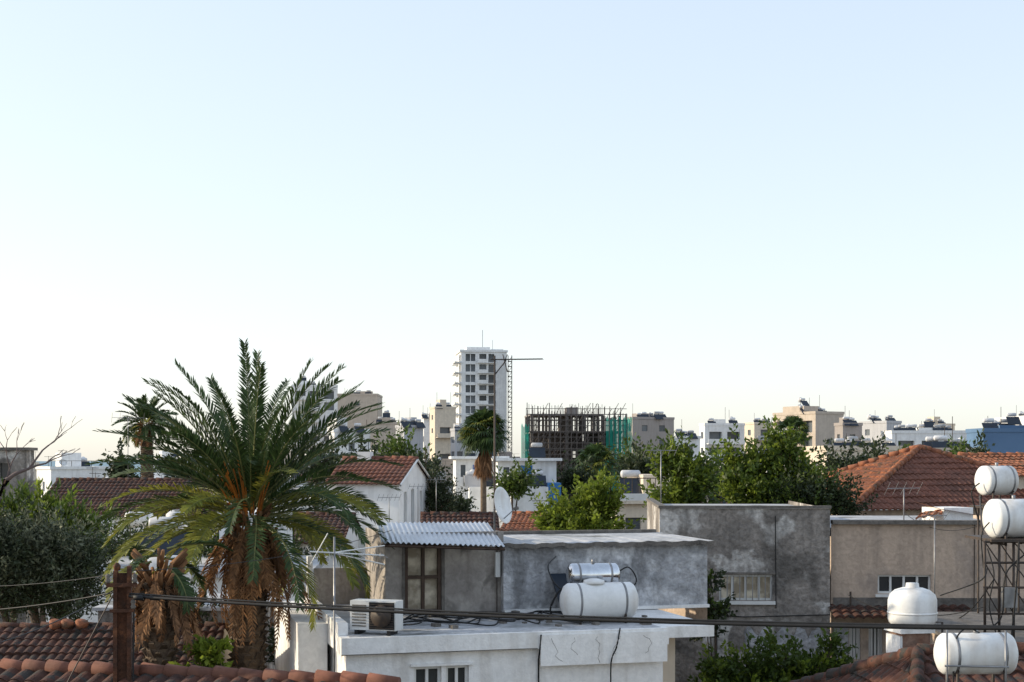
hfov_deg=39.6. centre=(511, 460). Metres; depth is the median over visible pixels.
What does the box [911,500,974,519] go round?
rooftop dormer
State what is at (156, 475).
parapet
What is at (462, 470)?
windows
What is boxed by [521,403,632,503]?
building under construction
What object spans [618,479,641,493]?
solar panels
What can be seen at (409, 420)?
roof tanks
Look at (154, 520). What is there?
roof tanks
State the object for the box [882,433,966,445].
walls
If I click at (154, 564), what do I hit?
water tank
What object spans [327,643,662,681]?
walls
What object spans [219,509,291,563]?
roof room
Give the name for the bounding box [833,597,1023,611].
stained band
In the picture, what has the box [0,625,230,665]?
roof
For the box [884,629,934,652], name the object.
plinth
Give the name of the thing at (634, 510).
walls
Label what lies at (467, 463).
walls
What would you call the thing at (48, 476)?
walls
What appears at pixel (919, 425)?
roof tanks
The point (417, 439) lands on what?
walls
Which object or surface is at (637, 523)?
windows
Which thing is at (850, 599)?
roof pipe
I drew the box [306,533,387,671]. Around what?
yagi antenna
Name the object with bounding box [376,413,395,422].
solar panels
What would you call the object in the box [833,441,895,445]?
solar panels
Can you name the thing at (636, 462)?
street tree
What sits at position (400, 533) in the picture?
corrugated awning
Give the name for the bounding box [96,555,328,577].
roof slab
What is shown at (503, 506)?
satellite dish
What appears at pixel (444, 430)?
windows
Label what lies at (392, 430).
walls
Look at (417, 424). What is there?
solar panels
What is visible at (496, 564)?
wall lamp
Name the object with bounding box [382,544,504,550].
awning purlin
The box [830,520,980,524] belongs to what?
parapet coping
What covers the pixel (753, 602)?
window sill
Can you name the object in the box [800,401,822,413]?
solar panels
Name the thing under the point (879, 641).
window frames
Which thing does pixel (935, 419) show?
parapet
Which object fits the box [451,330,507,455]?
high-rise building
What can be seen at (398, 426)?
parapet
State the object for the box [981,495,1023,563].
water tank
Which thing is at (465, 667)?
window frames
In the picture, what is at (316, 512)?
ridge tiles
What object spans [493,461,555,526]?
walls
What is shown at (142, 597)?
power cable
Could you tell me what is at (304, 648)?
annexe
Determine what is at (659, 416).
solar panels
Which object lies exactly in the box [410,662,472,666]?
window lintel
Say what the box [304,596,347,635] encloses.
parapet
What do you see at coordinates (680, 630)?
side slab
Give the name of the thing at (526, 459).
slab
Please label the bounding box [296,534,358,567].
walls
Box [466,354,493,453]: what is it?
windows
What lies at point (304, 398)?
balconies
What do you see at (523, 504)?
terrace
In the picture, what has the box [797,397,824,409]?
roof tanks
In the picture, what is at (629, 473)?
roof tanks
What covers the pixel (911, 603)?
water tank
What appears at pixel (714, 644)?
drain pipe
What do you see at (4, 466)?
windows
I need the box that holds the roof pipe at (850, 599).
[849,592,851,617]
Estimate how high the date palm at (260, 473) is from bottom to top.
13.270 m
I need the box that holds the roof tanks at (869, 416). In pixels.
[867,414,892,419]
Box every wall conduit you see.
[496,531,496,611]
[974,525,974,607]
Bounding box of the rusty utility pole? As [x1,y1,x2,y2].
[67,563,137,681]
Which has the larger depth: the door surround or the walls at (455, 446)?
the walls at (455, 446)
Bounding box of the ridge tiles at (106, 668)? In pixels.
[0,658,400,681]
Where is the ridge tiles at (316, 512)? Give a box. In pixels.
[299,511,355,516]
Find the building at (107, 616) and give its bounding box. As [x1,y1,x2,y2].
[92,593,284,668]
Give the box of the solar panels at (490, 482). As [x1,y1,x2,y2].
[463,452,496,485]
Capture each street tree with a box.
[98,437,155,477]
[156,432,226,477]
[287,431,345,511]
[343,435,391,456]
[370,421,431,455]
[386,447,452,479]
[438,483,478,511]
[486,456,544,510]
[556,450,595,504]
[604,438,658,486]
[608,433,650,480]
[694,454,735,503]
[809,437,868,470]
[852,431,888,461]
[886,441,910,450]
[943,434,976,454]
[945,427,1000,454]
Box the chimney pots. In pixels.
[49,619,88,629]
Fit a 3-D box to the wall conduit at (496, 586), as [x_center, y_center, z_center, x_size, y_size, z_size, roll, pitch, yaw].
[-0.295,2.190,27.932,0.021,1.580,0.024,0,0,0]
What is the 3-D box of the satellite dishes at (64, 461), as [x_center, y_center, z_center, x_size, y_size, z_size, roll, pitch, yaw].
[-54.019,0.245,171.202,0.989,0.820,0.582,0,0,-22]
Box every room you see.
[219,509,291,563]
[365,527,503,612]
[463,476,479,486]
[501,544,706,611]
[638,474,687,493]
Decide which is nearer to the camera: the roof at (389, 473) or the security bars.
the security bars
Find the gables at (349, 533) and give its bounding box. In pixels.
[346,523,354,538]
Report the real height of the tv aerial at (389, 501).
0.997 m
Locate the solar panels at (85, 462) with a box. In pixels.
[82,461,89,465]
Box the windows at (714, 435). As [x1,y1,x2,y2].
[702,432,737,454]
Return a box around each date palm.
[84,338,405,670]
[104,539,232,664]
[110,394,177,477]
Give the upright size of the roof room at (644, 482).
1.103 m
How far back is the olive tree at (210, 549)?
51.55 m
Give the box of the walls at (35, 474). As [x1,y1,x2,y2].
[34,470,36,479]
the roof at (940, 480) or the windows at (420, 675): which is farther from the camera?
the roof at (940, 480)
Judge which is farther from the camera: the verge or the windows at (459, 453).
the windows at (459, 453)
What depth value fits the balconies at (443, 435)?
329.55 m
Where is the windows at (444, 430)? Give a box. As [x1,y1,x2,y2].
[432,415,448,459]
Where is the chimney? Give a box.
[357,452,372,459]
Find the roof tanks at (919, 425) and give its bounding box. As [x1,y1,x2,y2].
[894,418,950,427]
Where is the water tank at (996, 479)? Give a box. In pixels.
[971,462,1018,521]
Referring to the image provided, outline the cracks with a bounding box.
[551,635,651,661]
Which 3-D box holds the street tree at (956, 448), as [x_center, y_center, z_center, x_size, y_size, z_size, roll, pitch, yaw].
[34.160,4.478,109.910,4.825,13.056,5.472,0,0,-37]
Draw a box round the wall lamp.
[494,552,499,576]
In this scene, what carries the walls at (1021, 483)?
on the ground
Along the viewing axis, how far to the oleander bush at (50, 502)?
45.79 m
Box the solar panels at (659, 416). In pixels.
[637,414,665,418]
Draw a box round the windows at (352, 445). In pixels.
[331,442,368,450]
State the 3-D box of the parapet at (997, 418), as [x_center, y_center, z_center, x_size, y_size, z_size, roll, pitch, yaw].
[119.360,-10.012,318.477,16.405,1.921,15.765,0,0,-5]
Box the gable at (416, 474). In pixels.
[404,463,426,482]
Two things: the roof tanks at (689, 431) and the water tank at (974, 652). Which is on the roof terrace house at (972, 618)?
the water tank at (974, 652)
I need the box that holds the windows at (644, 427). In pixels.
[642,425,663,444]
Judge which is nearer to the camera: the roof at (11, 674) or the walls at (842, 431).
the roof at (11, 674)
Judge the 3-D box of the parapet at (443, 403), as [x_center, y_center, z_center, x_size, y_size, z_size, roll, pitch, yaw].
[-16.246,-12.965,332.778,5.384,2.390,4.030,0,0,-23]
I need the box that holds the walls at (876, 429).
[862,423,900,445]
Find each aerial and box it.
[377,494,400,521]
[426,477,445,515]
[643,445,678,508]
[884,482,917,519]
[920,510,949,593]
[944,416,952,443]
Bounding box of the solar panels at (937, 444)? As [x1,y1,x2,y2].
[923,441,969,447]
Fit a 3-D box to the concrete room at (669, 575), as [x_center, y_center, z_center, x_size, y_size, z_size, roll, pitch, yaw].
[1.093,2.339,28.660,5.228,1.313,2.457,0,0,20]
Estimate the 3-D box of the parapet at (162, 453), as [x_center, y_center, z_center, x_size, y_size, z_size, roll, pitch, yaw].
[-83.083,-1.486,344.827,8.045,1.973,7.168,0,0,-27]
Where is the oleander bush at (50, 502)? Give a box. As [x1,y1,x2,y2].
[0,476,116,622]
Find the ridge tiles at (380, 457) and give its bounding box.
[342,455,418,460]
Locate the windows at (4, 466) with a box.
[1,463,9,477]
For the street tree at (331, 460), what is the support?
on the ground
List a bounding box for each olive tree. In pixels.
[0,493,125,623]
[92,500,331,559]
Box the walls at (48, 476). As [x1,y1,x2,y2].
[37,469,107,496]
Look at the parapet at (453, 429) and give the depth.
301.20 m
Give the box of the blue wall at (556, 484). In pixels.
[546,482,560,506]
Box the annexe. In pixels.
[275,601,326,672]
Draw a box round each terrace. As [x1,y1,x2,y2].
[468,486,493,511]
[510,486,547,510]
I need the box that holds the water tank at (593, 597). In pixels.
[547,556,638,624]
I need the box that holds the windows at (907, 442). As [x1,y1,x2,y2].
[898,441,953,445]
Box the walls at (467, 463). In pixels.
[453,459,492,498]
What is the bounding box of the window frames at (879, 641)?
[849,575,929,658]
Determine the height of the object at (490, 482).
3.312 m
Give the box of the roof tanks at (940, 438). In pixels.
[925,435,966,443]
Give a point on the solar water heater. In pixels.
(582, 572)
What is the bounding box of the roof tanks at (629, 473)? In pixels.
[620,470,640,477]
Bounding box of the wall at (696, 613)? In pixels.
[659,608,706,618]
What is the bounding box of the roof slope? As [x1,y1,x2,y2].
[826,451,909,497]
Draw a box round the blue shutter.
[520,465,531,473]
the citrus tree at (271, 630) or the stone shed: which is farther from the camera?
the stone shed
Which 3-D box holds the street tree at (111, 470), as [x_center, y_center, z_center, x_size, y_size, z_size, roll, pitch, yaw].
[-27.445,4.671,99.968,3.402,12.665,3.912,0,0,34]
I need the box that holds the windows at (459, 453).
[452,437,461,455]
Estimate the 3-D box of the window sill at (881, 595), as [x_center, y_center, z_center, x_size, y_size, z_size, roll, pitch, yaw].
[9.354,3.231,33.874,1.383,0.062,0.070,0,0,3]
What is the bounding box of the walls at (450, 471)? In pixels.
[436,466,452,480]
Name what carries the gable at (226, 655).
on the walls
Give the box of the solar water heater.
[549,559,636,613]
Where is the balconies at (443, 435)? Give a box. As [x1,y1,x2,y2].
[436,433,450,464]
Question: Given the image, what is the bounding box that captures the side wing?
[663,638,674,681]
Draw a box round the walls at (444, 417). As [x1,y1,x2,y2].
[430,409,455,460]
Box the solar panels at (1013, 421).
[982,417,1020,427]
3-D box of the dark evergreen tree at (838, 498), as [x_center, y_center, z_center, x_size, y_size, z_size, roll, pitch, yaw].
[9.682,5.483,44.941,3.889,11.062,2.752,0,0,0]
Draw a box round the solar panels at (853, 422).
[843,420,858,425]
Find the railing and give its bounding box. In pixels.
[616,478,656,493]
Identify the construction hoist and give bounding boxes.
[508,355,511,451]
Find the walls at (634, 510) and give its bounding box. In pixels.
[601,504,646,529]
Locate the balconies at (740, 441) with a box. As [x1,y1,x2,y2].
[706,439,744,459]
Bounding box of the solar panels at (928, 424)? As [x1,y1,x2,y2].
[893,421,951,429]
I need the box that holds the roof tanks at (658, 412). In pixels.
[637,411,663,414]
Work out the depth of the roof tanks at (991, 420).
177.90 m
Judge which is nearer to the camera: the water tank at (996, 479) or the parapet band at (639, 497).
the water tank at (996, 479)
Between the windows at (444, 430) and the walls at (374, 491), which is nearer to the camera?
the walls at (374, 491)
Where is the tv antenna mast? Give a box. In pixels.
[490,354,551,529]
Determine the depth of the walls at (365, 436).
191.46 m
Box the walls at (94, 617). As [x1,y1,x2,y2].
[78,565,324,622]
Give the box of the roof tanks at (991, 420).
[983,413,1016,423]
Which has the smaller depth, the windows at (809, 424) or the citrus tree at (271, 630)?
the citrus tree at (271, 630)
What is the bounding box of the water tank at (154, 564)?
[131,555,191,583]
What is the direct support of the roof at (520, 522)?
on the walls
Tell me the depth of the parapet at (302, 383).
391.53 m
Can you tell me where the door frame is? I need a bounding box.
[405,543,440,611]
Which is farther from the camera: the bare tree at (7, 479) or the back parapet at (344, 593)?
the bare tree at (7, 479)
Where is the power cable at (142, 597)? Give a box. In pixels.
[0,530,1023,642]
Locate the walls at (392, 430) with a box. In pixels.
[377,424,399,453]
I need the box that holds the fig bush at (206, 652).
[168,634,234,667]
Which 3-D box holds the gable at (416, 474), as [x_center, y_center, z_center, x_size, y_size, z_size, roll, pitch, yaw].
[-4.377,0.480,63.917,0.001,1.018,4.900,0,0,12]
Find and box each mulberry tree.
[638,426,730,507]
[705,414,837,503]
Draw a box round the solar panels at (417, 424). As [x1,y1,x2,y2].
[400,421,425,427]
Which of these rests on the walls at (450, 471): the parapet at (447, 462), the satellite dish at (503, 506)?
the parapet at (447, 462)
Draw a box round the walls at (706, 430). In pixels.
[699,426,743,461]
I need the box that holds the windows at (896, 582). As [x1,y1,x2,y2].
[852,576,927,656]
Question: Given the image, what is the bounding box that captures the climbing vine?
[689,568,737,657]
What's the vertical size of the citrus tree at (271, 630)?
8.718 m
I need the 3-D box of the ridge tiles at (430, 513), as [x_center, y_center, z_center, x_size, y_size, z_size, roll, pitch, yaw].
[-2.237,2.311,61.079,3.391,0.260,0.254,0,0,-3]
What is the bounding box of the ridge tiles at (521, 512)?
[512,511,533,513]
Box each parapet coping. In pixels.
[646,498,831,508]
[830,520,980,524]
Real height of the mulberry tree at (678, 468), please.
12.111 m
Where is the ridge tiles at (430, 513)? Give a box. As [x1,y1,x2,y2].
[420,511,496,515]
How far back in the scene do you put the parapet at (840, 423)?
241.18 m
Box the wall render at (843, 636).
[833,628,847,658]
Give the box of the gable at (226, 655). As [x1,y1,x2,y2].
[221,629,231,662]
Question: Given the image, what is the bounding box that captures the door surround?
[402,543,444,610]
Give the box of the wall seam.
[538,635,541,681]
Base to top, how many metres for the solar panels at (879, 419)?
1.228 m
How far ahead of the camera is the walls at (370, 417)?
360.04 m
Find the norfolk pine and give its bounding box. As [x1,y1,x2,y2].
[422,446,429,471]
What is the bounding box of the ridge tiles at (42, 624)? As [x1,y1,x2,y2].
[0,621,227,628]
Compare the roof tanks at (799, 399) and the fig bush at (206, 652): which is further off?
the roof tanks at (799, 399)
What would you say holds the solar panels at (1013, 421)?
on the parapet at (1010, 428)
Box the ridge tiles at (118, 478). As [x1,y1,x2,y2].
[56,477,213,480]
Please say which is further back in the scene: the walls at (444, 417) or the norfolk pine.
the walls at (444, 417)
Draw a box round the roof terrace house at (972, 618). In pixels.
[930,612,1023,643]
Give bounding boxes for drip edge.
[341,648,537,655]
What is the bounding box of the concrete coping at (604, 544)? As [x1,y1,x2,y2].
[503,529,713,548]
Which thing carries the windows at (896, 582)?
attached to the walls at (863, 556)
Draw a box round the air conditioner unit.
[350,598,402,635]
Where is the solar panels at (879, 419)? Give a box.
[870,418,895,422]
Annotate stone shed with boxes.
[0,447,40,622]
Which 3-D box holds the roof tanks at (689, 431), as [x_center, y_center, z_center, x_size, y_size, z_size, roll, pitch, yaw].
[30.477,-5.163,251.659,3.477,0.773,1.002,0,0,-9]
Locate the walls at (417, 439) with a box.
[396,428,422,452]
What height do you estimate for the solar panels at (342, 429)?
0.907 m
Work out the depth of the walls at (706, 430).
280.87 m
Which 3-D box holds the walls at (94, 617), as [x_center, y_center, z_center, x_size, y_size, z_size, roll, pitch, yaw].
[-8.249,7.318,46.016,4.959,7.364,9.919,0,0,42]
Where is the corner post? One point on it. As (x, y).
(309, 559)
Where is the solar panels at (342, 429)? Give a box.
[338,426,365,432]
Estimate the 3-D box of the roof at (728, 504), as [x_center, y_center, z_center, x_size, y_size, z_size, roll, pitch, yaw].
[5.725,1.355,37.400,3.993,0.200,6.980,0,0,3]
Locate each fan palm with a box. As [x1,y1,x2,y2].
[454,407,513,511]
[573,442,621,483]
[774,415,810,462]
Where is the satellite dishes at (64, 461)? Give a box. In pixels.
[59,459,66,465]
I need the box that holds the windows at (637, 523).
[625,518,639,528]
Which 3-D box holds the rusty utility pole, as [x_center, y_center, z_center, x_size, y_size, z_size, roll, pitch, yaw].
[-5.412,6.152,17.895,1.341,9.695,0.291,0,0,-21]
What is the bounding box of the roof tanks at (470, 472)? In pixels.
[466,469,493,475]
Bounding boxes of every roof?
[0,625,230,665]
[0,667,338,681]
[46,480,220,516]
[215,514,360,543]
[326,458,429,484]
[420,514,499,530]
[500,513,541,530]
[502,532,713,543]
[661,504,794,508]
[821,653,1023,681]
[829,604,971,618]
[830,515,979,535]
[857,449,1023,510]
[962,455,1023,476]
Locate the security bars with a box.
[720,575,771,600]
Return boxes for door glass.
[408,543,436,608]
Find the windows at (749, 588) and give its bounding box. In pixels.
[721,577,769,664]
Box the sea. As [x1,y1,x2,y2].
[36,461,140,476]
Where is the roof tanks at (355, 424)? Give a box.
[340,423,360,425]
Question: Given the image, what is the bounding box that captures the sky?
[0,0,1023,460]
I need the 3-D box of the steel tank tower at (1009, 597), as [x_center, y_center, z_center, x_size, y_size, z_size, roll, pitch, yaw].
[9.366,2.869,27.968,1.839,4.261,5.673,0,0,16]
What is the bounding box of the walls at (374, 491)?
[327,481,428,566]
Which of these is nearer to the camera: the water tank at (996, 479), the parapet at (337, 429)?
the water tank at (996, 479)
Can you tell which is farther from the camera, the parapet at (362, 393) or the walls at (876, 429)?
the parapet at (362, 393)
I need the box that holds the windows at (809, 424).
[780,421,830,455]
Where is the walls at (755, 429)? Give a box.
[744,424,772,452]
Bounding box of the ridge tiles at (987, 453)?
[957,452,1023,455]
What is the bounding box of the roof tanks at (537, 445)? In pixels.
[518,443,542,474]
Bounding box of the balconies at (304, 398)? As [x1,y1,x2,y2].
[294,396,327,455]
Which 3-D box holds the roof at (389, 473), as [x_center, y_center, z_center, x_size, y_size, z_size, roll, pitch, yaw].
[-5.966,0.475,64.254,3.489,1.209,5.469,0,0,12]
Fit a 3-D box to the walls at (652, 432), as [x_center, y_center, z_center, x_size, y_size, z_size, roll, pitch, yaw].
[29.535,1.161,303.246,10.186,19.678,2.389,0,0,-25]
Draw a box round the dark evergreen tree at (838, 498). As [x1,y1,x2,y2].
[759,460,878,612]
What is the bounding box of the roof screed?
[326,604,659,636]
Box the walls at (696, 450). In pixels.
[674,439,699,460]
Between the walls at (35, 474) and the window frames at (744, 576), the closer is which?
the window frames at (744, 576)
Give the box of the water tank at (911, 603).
[887,582,942,632]
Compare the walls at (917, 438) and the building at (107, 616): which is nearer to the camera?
the building at (107, 616)
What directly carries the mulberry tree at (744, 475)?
on the ground
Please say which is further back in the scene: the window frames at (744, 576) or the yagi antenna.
the window frames at (744, 576)
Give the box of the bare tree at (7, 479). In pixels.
[0,416,81,500]
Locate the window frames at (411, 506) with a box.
[404,489,411,521]
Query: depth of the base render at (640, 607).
28.51 m
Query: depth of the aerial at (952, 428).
137.28 m
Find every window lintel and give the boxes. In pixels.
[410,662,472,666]
[716,572,774,573]
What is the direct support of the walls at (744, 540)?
on the ground
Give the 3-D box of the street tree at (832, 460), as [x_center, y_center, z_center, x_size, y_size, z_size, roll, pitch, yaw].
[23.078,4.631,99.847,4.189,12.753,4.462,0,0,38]
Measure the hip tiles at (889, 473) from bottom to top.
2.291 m
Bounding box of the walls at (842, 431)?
[835,426,861,441]
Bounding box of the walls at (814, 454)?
[805,450,896,473]
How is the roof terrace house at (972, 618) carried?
on the ground
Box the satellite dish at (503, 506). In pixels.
[493,487,518,530]
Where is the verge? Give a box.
[399,459,431,486]
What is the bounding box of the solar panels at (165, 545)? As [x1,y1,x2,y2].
[137,532,187,554]
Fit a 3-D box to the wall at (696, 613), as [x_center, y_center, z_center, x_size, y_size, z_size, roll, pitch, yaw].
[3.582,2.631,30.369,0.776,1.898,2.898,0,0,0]
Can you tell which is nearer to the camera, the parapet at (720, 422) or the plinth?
the plinth
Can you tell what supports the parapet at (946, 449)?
on the walls
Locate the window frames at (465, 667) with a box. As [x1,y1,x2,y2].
[414,665,467,681]
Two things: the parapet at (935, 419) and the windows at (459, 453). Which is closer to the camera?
the windows at (459, 453)
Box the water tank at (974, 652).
[933,630,1018,681]
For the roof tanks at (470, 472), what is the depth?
116.79 m
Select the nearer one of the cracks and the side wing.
the cracks
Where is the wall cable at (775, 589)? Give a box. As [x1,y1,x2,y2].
[717,516,829,616]
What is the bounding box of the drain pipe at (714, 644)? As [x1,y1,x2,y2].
[714,631,716,657]
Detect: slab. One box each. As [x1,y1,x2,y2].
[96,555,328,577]
[327,619,668,654]
[449,456,508,458]
[491,458,561,460]
[622,500,707,503]
[633,609,713,637]
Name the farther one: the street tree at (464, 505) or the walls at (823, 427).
the walls at (823, 427)
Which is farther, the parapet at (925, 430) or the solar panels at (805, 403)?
the solar panels at (805, 403)
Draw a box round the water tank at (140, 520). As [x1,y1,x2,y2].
[124,512,152,533]
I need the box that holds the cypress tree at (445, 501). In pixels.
[424,457,461,511]
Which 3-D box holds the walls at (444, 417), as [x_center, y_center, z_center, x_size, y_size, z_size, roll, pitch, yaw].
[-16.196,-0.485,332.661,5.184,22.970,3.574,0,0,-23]
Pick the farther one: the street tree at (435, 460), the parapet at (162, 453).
the parapet at (162, 453)
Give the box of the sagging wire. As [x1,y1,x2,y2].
[849,513,992,617]
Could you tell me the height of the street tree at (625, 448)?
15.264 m
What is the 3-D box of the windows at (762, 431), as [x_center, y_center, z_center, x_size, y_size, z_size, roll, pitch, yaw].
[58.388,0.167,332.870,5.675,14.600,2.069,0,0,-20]
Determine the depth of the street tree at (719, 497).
89.72 m
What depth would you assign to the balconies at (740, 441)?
279.51 m
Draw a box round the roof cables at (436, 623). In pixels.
[403,610,651,681]
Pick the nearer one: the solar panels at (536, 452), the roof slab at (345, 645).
the roof slab at (345, 645)
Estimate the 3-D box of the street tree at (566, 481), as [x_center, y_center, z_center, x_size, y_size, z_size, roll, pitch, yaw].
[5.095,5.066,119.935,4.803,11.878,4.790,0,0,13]
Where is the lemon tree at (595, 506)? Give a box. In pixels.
[529,465,646,530]
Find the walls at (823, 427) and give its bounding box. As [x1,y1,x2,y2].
[773,414,843,451]
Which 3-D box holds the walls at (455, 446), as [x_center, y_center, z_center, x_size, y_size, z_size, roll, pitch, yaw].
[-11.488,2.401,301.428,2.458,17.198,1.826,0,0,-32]
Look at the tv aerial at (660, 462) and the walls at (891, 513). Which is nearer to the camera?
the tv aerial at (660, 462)
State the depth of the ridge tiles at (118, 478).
71.91 m
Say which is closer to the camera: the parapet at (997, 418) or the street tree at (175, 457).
the street tree at (175, 457)
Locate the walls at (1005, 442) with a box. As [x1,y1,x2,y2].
[967,432,1023,452]
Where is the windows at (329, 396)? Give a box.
[296,391,333,451]
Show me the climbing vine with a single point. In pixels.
(714, 609)
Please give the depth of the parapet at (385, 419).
303.38 m
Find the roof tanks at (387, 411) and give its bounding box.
[378,410,394,419]
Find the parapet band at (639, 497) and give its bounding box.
[620,494,664,500]
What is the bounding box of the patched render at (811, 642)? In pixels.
[745,626,829,672]
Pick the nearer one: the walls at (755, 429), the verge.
the verge
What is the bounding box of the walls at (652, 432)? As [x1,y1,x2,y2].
[632,419,673,473]
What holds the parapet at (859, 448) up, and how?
on the walls at (814, 454)
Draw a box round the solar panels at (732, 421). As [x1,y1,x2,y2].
[707,420,737,422]
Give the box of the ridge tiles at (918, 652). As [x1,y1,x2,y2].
[789,642,1023,681]
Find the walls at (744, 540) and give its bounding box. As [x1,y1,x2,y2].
[647,501,829,681]
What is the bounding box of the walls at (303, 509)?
[275,503,321,511]
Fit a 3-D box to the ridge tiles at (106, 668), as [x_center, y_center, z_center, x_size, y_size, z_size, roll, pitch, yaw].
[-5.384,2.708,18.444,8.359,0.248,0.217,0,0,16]
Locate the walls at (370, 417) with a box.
[338,396,381,451]
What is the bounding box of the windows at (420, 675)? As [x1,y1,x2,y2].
[416,668,463,681]
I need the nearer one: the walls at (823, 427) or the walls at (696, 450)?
the walls at (696, 450)
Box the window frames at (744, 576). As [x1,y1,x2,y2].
[719,575,771,661]
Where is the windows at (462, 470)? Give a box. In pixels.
[461,465,464,476]
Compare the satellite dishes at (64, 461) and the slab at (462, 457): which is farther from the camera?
the satellite dishes at (64, 461)
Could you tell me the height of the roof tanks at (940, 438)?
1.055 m
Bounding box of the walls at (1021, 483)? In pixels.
[979,476,1023,508]
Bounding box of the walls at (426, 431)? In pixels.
[421,418,429,459]
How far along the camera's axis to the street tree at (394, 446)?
219.28 m
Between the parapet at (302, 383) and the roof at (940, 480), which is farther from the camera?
the parapet at (302, 383)
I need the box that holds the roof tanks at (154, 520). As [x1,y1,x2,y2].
[148,510,186,531]
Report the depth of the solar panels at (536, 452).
113.37 m
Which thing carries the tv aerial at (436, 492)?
on the roof at (463, 518)
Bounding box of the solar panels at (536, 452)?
[529,448,546,485]
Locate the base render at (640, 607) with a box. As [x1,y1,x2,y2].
[504,604,709,612]
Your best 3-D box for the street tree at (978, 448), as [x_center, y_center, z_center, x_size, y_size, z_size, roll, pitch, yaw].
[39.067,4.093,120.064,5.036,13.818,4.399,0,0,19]
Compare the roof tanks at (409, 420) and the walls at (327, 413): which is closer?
the roof tanks at (409, 420)
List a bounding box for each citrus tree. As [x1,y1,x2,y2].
[187,571,276,664]
[687,626,858,681]
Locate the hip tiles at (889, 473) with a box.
[828,444,993,509]
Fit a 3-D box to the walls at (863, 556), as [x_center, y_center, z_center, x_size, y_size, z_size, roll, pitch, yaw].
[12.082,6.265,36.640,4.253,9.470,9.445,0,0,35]
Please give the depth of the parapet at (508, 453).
344.34 m
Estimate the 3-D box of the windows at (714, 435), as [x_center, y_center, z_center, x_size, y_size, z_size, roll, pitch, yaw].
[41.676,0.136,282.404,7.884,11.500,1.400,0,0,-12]
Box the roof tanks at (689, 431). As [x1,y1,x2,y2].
[675,429,693,432]
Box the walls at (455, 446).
[451,431,464,455]
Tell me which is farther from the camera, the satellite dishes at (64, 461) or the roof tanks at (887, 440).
the satellite dishes at (64, 461)
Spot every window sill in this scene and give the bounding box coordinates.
[716,601,775,604]
[875,594,888,596]
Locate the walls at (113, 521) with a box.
[46,517,217,621]
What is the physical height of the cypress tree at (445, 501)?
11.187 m
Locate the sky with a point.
(693, 212)
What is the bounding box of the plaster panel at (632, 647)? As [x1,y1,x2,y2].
[540,631,666,665]
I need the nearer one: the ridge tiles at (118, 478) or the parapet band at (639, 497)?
the parapet band at (639, 497)
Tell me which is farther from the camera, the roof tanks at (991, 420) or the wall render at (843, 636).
the roof tanks at (991, 420)
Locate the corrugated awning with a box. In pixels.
[376,521,504,546]
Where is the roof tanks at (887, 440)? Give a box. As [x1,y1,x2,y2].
[834,436,891,442]
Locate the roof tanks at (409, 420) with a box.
[400,417,420,422]
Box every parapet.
[35,453,109,468]
[153,473,163,477]
[159,451,172,456]
[292,381,337,386]
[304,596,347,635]
[314,567,366,604]
[327,418,369,432]
[337,391,382,397]
[382,418,399,423]
[395,417,416,427]
[429,400,455,408]
[439,459,452,465]
[450,423,461,430]
[497,452,519,457]
[627,413,674,419]
[674,431,700,438]
[699,419,744,425]
[745,422,770,424]
[772,406,844,415]
[803,446,907,450]
[834,417,862,425]
[859,421,901,423]
[881,428,964,433]
[927,417,954,425]
[937,448,971,452]
[965,425,1023,432]
[995,416,1023,419]
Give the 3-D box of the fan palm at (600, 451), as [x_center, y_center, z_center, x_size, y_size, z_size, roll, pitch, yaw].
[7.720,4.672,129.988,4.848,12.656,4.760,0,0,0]
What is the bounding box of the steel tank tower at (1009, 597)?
[940,495,1023,638]
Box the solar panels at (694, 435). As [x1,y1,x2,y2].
[675,432,697,438]
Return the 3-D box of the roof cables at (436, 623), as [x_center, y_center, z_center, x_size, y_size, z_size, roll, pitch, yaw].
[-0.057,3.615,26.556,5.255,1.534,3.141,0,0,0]
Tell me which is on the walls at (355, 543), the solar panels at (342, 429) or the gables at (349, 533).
the gables at (349, 533)
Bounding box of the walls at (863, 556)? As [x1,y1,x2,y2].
[831,515,1023,663]
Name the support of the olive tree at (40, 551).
on the ground
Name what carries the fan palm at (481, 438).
on the ground
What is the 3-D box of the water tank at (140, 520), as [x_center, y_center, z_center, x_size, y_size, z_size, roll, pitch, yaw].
[-15.730,2.715,60.000,1.200,1.236,0.688,0,0,-11]
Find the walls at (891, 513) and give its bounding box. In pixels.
[830,509,982,639]
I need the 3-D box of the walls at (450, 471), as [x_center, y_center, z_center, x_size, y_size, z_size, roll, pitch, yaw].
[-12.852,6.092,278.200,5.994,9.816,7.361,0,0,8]
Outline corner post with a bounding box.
[307,556,312,594]
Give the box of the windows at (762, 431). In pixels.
[749,430,768,448]
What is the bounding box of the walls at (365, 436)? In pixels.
[329,432,369,465]
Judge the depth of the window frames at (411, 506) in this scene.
63.84 m
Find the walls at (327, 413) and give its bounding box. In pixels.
[292,386,337,456]
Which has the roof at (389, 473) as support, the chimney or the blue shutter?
the chimney
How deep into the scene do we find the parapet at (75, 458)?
173.59 m

